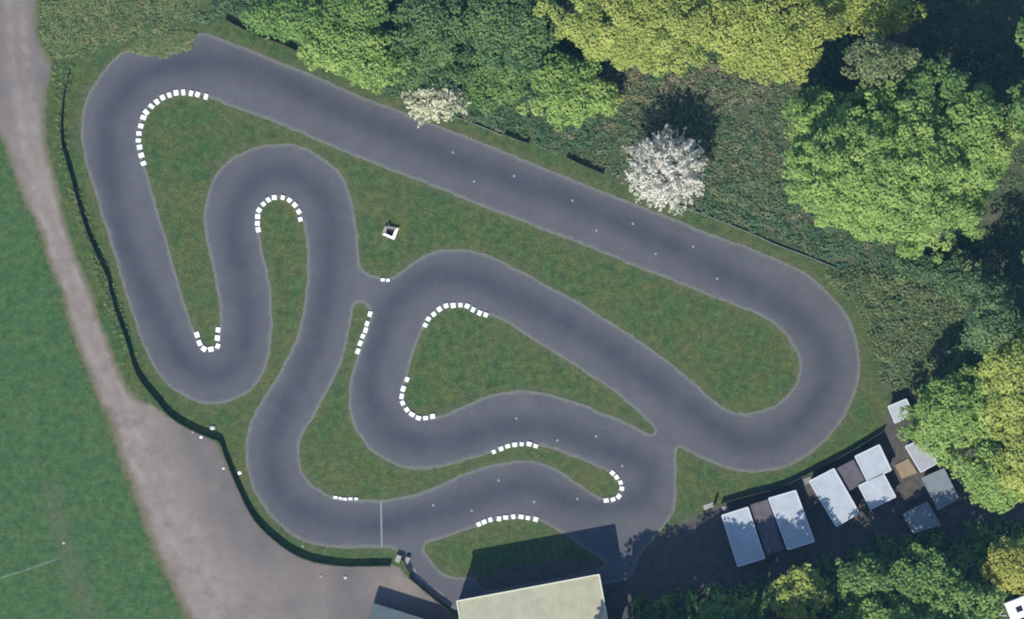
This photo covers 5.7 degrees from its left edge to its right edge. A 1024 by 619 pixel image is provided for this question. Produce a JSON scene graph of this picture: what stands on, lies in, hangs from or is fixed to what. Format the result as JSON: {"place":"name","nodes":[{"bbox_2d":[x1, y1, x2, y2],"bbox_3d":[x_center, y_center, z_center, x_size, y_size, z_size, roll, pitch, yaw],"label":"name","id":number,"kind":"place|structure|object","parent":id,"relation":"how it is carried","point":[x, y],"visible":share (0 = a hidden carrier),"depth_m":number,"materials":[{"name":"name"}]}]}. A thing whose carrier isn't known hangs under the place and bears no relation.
{"place":"outdoors","nodes":[
{"label":"outdoors","id":0,"kind":"place"},
{"bbox_2d":[0,0,453,618],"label":"gravel road","id":1,"kind":"structure","parent":0,"point":[216,552],"depth_m":1199.99,"materials":[{"name":"grey gravel"}]},
{"bbox_2d":[368,603,422,618],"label":"outbuilding","id":2,"kind":"structure","parent":1,"relation":"on","point":[377,611],"depth_m":1197.71,"materials":[{"name":"paint"}]},
{"bbox_2d":[409,578,448,612],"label":"boundary fence","id":3,"kind":"object","parent":1,"relation":"on","point":[429,595],"visible":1,"depth_m":1198.90,"materials":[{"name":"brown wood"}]},
{"bbox_2d":[81,32,859,610],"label":"kart track","id":4,"kind":"structure","parent":0,"point":[799,422],"depth_m":1199.98,"materials":[{"name":"grey asphalt"}]},
{"bbox_2d":[142,108,149,115],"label":"kerb block","id":5,"kind":"object","parent":4,"relation":"on","point":[145,111],"depth_m":1199.79,"materials":[{"name":"white paint"}]},
{"bbox_2d":[380,501,382,547],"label":"start line","id":6,"kind":"object","parent":4,"relation":"on","point":[381,523],"visible":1,"depth_m":1199.97,"materials":[{"name":"paint"}]},
{"bbox_2d":[411,567,443,596],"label":"path edging","id":7,"kind":"object","parent":4,"relation":"on","point":[426,583],"visible":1,"depth_m":1199.97,"materials":[{"name":"grey metal"}]},
{"bbox_2d":[0,0,1023,618],"bbox_3d":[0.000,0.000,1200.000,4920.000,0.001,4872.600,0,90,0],"label":"ground","id":8,"kind":"structure","parent":0,"point":[60,478],"depth_m":1200.00,"materials":[{"name":"green plant"}]},
{"bbox_2d":[0,557,60,578],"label":"pitch line","id":9,"kind":"object","parent":8,"relation":"on","point":[30,568],"visible":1,"depth_m":1199.99,"materials":[{"name":"paint"}]},
{"bbox_2d":[50,63,136,361],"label":"rough grass","id":10,"kind":"structure","parent":8,"relation":"on","point":[85,219],"depth_m":1199.89,"materials":[{"name":"green plant"}]},
{"bbox_2d":[35,0,201,58],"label":"rough grass","id":11,"kind":"structure","parent":8,"relation":"on","point":[77,13],"depth_m":1199.87,"materials":[{"name":"green plant"}]},
{"bbox_2d":[138,152,144,157],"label":"kerb block","id":12,"kind":"object","parent":8,"relation":"on","point":[141,154],"depth_m":1199.80,"materials":[{"name":"white paint"}]},
{"bbox_2d":[122,30,197,58],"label":"rough grass","id":13,"kind":"structure","parent":8,"relation":"on","point":[165,45],"depth_m":1199.84,"materials":[{"name":"green plant"}]},
{"bbox_2d":[194,331,199,337],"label":"kerb block","id":14,"kind":"object","parent":8,"relation":"on","point":[196,334],"depth_m":1199.82,"materials":[{"name":"white paint"}]},
{"bbox_2d":[59,76,389,567],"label":"boundary fence","id":15,"kind":"object","parent":8,"relation":"on","point":[144,386],"visible":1,"depth_m":1198.98,"materials":[{"name":"green wood"}]},
{"bbox_2d":[225,19,295,51],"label":"boundary fence","id":16,"kind":"object","parent":8,"relation":"on","point":[261,37],"visible":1,"depth_m":1199.15,"materials":[{"name":"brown wood"}]},
{"bbox_2d":[239,0,344,45],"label":"broadleaf tree","id":17,"kind":"object","parent":8,"relation":"on","point":[282,20],"visible":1,"depth_m":1193.57,"materials":[{"name":"green plant"}]},
{"bbox_2d":[296,17,408,94],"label":"broadleaf tree","id":18,"kind":"object","parent":8,"relation":"on","point":[356,59],"visible":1,"depth_m":1193.72,"materials":[{"name":"green plant"}]},
{"bbox_2d":[320,0,390,36],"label":"broadleaf tree","id":19,"kind":"object","parent":8,"relation":"on","point":[369,12],"visible":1,"depth_m":1193.09,"materials":[{"name":"green plant"}]},
{"bbox_2d":[382,226,398,239],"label":"planter box","id":20,"kind":"object","parent":8,"relation":"on","point":[390,232],"visible":1,"depth_m":1199.50,"materials":[{"name":"beige paint"}]},
{"bbox_2d":[395,554,401,562],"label":"gate pillar","id":21,"kind":"structure","parent":8,"relation":"on","point":[398,558],"depth_m":1199.22,"materials":[{"name":"concrete"}]},
{"bbox_2d":[388,0,474,76],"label":"broadleaf tree","id":22,"kind":"object","parent":8,"relation":"on","point":[438,32],"visible":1,"depth_m":1193.72,"materials":[{"name":"green plant"}]},
{"bbox_2d":[400,48,470,98],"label":"broadleaf bush","id":23,"kind":"object","parent":8,"relation":"on","point":[414,79],"visible":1,"depth_m":1196.76,"materials":[{"name":"green plant"}]},
{"bbox_2d":[400,77,471,127],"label":"blossom tree","id":24,"kind":"object","parent":8,"relation":"on","point":[449,99],"visible":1,"depth_m":1196.56,"materials":[{"name":"beige plant"}]},
{"bbox_2d":[403,98,498,133],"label":"boundary fence","id":25,"kind":"object","parent":8,"relation":"on","point":[465,120],"visible":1,"depth_m":1199.68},
{"bbox_2d":[457,50,532,115],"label":"broadleaf bush","id":26,"kind":"object","parent":8,"relation":"on","point":[516,85],"visible":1,"depth_m":1197.62,"materials":[{"name":"green plant"}]},
{"bbox_2d":[451,0,565,84],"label":"broadleaf tree","id":27,"kind":"object","parent":8,"relation":"on","point":[491,28],"visible":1,"depth_m":1194.01,"materials":[{"name":"green plant"}]},
{"bbox_2d":[456,574,607,618],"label":"clubhouse","id":28,"kind":"structure","parent":8,"relation":"on","point":[579,598],"depth_m":1193.47,"materials":[{"name":"paint"}]},
{"bbox_2d":[511,38,559,84],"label":"broadleaf bush","id":29,"kind":"object","parent":8,"relation":"on","point":[521,71],"visible":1,"depth_m":1196.86,"materials":[{"name":"green plant"}]},
{"bbox_2d":[516,50,617,130],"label":"broadleaf tree","id":30,"kind":"object","parent":8,"relation":"on","point":[578,97],"visible":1,"depth_m":1194.15,"materials":[{"name":"green plant"}]},
{"bbox_2d":[185,0,1023,398],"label":"undergrowth","id":31,"kind":"object","parent":8,"relation":"on","point":[759,120],"visible":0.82,"depth_m":1199.82,"materials":[{"name":"green plant"}]},
{"bbox_2d":[596,86,624,107],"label":"broadleaf bush","id":32,"kind":"object","parent":8,"relation":"on","point":[618,95],"visible":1,"depth_m":1198.21,"materials":[{"name":"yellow plant"}]},
{"bbox_2d":[532,0,734,77],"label":"broadleaf tree","id":33,"kind":"object","parent":8,"relation":"on","point":[626,40],"visible":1,"depth_m":1189.93,"materials":[{"name":"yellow plant"}]},
{"bbox_2d":[622,125,708,215],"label":"blossom tree","id":34,"kind":"object","parent":8,"relation":"on","point":[659,189],"visible":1,"depth_m":1193.25,"materials":[{"name":"white plant"}]},
{"bbox_2d":[703,502,714,509],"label":"concrete slab","id":35,"kind":"structure","parent":8,"relation":"on","point":[707,506],"depth_m":1199.88,"materials":[{"name":"grey concrete"}]},
{"bbox_2d":[698,593,750,618],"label":"broadleaf tree","id":36,"kind":"object","parent":8,"relation":"on","point":[710,610],"visible":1,"depth_m":1191.61,"materials":[{"name":"green plant"}]},
{"bbox_2d":[722,507,764,566],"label":"storage shed","id":37,"kind":"structure","parent":8,"relation":"on","point":[745,544],"depth_m":1198.05,"materials":[{"name":"paint"}]},
{"bbox_2d":[669,201,838,269],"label":"boundary fence","id":38,"kind":"object","parent":8,"relation":"on","point":[756,235],"visible":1,"depth_m":1199.68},
{"bbox_2d":[681,0,844,85],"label":"broadleaf tree","id":39,"kind":"object","parent":8,"relation":"on","point":[746,22],"visible":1,"depth_m":1189.41,"materials":[{"name":"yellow plant"}]},
{"bbox_2d":[750,500,783,554],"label":"storage shed","id":40,"kind":"structure","parent":8,"relation":"on","point":[767,527],"depth_m":1198.30,"materials":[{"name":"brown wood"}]},
{"bbox_2d":[768,490,814,549],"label":"storage shed","id":41,"kind":"structure","parent":8,"relation":"on","point":[791,520],"depth_m":1198.05,"materials":[{"name":"paint"}]},
{"bbox_2d":[764,562,833,618],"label":"broadleaf tree","id":42,"kind":"object","parent":8,"relation":"on","point":[799,591],"visible":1,"depth_m":1189.22,"materials":[{"name":"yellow plant"}]},
{"bbox_2d":[721,431,883,504],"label":"boundary fence","id":43,"kind":"object","parent":8,"relation":"on","point":[806,474],"visible":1,"depth_m":1199.10,"materials":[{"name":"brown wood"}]},
{"bbox_2d":[803,476,810,483],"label":"concrete slab","id":44,"kind":"structure","parent":8,"relation":"on","point":[806,480],"depth_m":1199.88,"materials":[{"name":"grey concrete"}]},
{"bbox_2d":[631,515,1023,618],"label":"undergrowth","id":45,"kind":"object","parent":8,"relation":"on","point":[885,546],"visible":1,"depth_m":1199.60,"materials":[{"name":"green plant"}]},
{"bbox_2d":[809,468,859,526],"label":"storage shed","id":46,"kind":"structure","parent":8,"relation":"on","point":[834,497],"depth_m":1197.94,"materials":[{"name":"paint"}]},
{"bbox_2d":[781,85,893,158],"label":"broadleaf tree","id":47,"kind":"object","parent":8,"relation":"on","point":[823,105],"visible":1,"depth_m":1190.57,"materials":[{"name":"green plant"}]},
{"bbox_2d":[836,460,864,490],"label":"storage shed","id":48,"kind":"structure","parent":8,"relation":"on","point":[850,475],"depth_m":1198.34,"materials":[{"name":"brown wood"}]},
{"bbox_2d":[832,552,893,607],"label":"broadleaf tree","id":49,"kind":"object","parent":8,"relation":"on","point":[858,583],"visible":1,"depth_m":1189.84,"materials":[{"name":"green plant"}]},
{"bbox_2d":[855,445,891,480],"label":"storage shed","id":50,"kind":"structure","parent":8,"relation":"on","point":[872,462],"depth_m":1198.05,"materials":[{"name":"paint"}]},
{"bbox_2d":[826,0,926,36],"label":"broadleaf tree","id":51,"kind":"object","parent":8,"relation":"on","point":[874,10],"visible":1,"depth_m":1192.07,"materials":[{"name":"green plant"}]},
{"bbox_2d":[858,474,895,508],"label":"storage shed","id":52,"kind":"structure","parent":8,"relation":"on","point":[877,491],"depth_m":1198.15,"materials":[{"name":"paint"}]},
{"bbox_2d":[833,592,922,618],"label":"broadleaf tree","id":53,"kind":"object","parent":8,"relation":"on","point":[875,610],"visible":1,"depth_m":1188.79,"materials":[{"name":"green plant"}]},
{"bbox_2d":[840,29,921,90],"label":"broadleaf tree","id":54,"kind":"object","parent":8,"relation":"on","point":[886,53],"visible":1,"depth_m":1185.16,"materials":[{"name":"green plant"}]},
{"bbox_2d":[781,67,996,263],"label":"broadleaf tree","id":55,"kind":"object","parent":8,"relation":"on","point":[876,213],"visible":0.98,"depth_m":1183.52,"materials":[{"name":"green plant"}]},
{"bbox_2d":[888,399,909,422],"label":"storage shed","id":56,"kind":"structure","parent":8,"relation":"on","point":[894,410],"depth_m":1198.13,"materials":[{"name":"paint"}]},
{"bbox_2d":[895,459,916,478],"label":"wooden deck","id":57,"kind":"structure","parent":8,"relation":"on","point":[905,468],"depth_m":1199.84,"materials":[{"name":"brown wood"}]},
{"bbox_2d":[823,266,994,401],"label":"bramble patch","id":58,"kind":"object","parent":8,"relation":"on","point":[917,294],"visible":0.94,"depth_m":1199.65,"materials":[{"name":"green plant"}]},
{"bbox_2d":[873,541,958,618],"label":"broadleaf tree","id":59,"kind":"object","parent":8,"relation":"on","point":[924,578],"visible":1,"depth_m":1189.69,"materials":[{"name":"green plant"}]},
{"bbox_2d":[891,247,950,286],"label":"broadleaf bush","id":60,"kind":"object","parent":8,"relation":"on","point":[927,268],"visible":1,"depth_m":1197.82,"materials":[{"name":"green plant"}]},
{"bbox_2d":[905,442,936,471],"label":"storage shed","id":61,"kind":"structure","parent":8,"relation":"on","point":[922,461],"depth_m":1198.15,"materials":[{"name":"paint"}]},
{"bbox_2d":[903,501,940,532],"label":"storage shed","id":62,"kind":"structure","parent":8,"relation":"on","point":[921,517],"depth_m":1198.45,"materials":[{"name":"metal"}]},
{"bbox_2d":[900,57,970,118],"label":"broadleaf tree","id":63,"kind":"object","parent":8,"relation":"on","point":[951,80],"visible":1,"depth_m":1184.57,"materials":[{"name":"green plant"}]},
{"bbox_2d":[921,468,958,509],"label":"storage shed","id":64,"kind":"structure","parent":8,"relation":"on","point":[940,488],"depth_m":1198.24,"materials":[{"name":"metal"}]},
{"bbox_2d":[897,362,1003,468],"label":"broadleaf tree","id":65,"kind":"object","parent":8,"relation":"on","point":[948,412],"visible":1,"depth_m":1190.83,"materials":[{"name":"green plant"}]},
{"bbox_2d":[918,569,999,618],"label":"broadleaf tree","id":66,"kind":"object","parent":8,"relation":"on","point":[965,595],"visible":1,"depth_m":1188.86,"materials":[{"name":"green plant"}]},
{"bbox_2d":[930,247,1000,308],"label":"broadleaf bush","id":67,"kind":"object","parent":8,"relation":"on","point":[962,280],"visible":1,"depth_m":1196.05,"materials":[{"name":"green plant"}]},
{"bbox_2d":[942,336,994,382],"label":"broadleaf bush","id":68,"kind":"object","parent":8,"relation":"on","point":[962,352],"visible":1,"depth_m":1195.26,"materials":[{"name":"green plant"}]},
{"bbox_2d":[936,82,1022,191],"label":"broadleaf tree","id":69,"kind":"object","parent":8,"relation":"on","point":[980,106],"visible":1,"depth_m":1184.30,"materials":[{"name":"green plant"}]},
{"bbox_2d":[948,430,1022,513],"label":"broadleaf tree","id":70,"kind":"object","parent":8,"relation":"on","point":[979,477],"visible":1,"depth_m":1190.68,"materials":[{"name":"green plant"}]},
{"bbox_2d":[960,277,1023,362],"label":"broadleaf tree","id":71,"kind":"object","parent":8,"relation":"on","point":[996,333],"visible":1,"depth_m":1187.13,"materials":[{"name":"green plant"}]},
{"bbox_2d":[972,327,1023,440],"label":"broadleaf tree","id":72,"kind":"object","parent":8,"relation":"on","point":[1005,368],"visible":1,"depth_m":1185.83,"materials":[{"name":"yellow plant"}]},
{"bbox_2d":[979,536,1023,596],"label":"broadleaf tree","id":73,"kind":"object","parent":8,"relation":"on","point":[1011,563],"visible":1,"depth_m":1191.58,"materials":[{"name":"plant"}]},
{"bbox_2d":[989,419,1023,502],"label":"broadleaf tree","id":74,"kind":"object","parent":8,"relation":"on","point":[1008,476],"visible":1,"depth_m":1187.86,"materials":[{"name":"green plant"}]},
{"bbox_2d":[999,595,1023,618],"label":"caravan","id":75,"kind":"object","parent":8,"relation":"on","point":[1014,608],"visible":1,"depth_m":1197.60,"materials":[{"name":"white metal"}]},
{"bbox_2d":[1005,79,1023,139],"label":"broadleaf tree","id":76,"kind":"object","parent":8,"relation":"on","point":[1018,105],"visible":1,"depth_m":1185.62,"materials":[{"name":"green plant"}]},
{"bbox_2d":[1015,13,1023,56],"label":"broadleaf tree","id":77,"kind":"object","parent":8,"relation":"on","point":[1020,31],"visible":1,"depth_m":1185.24,"materials":[{"name":"green plant"}]}
]}

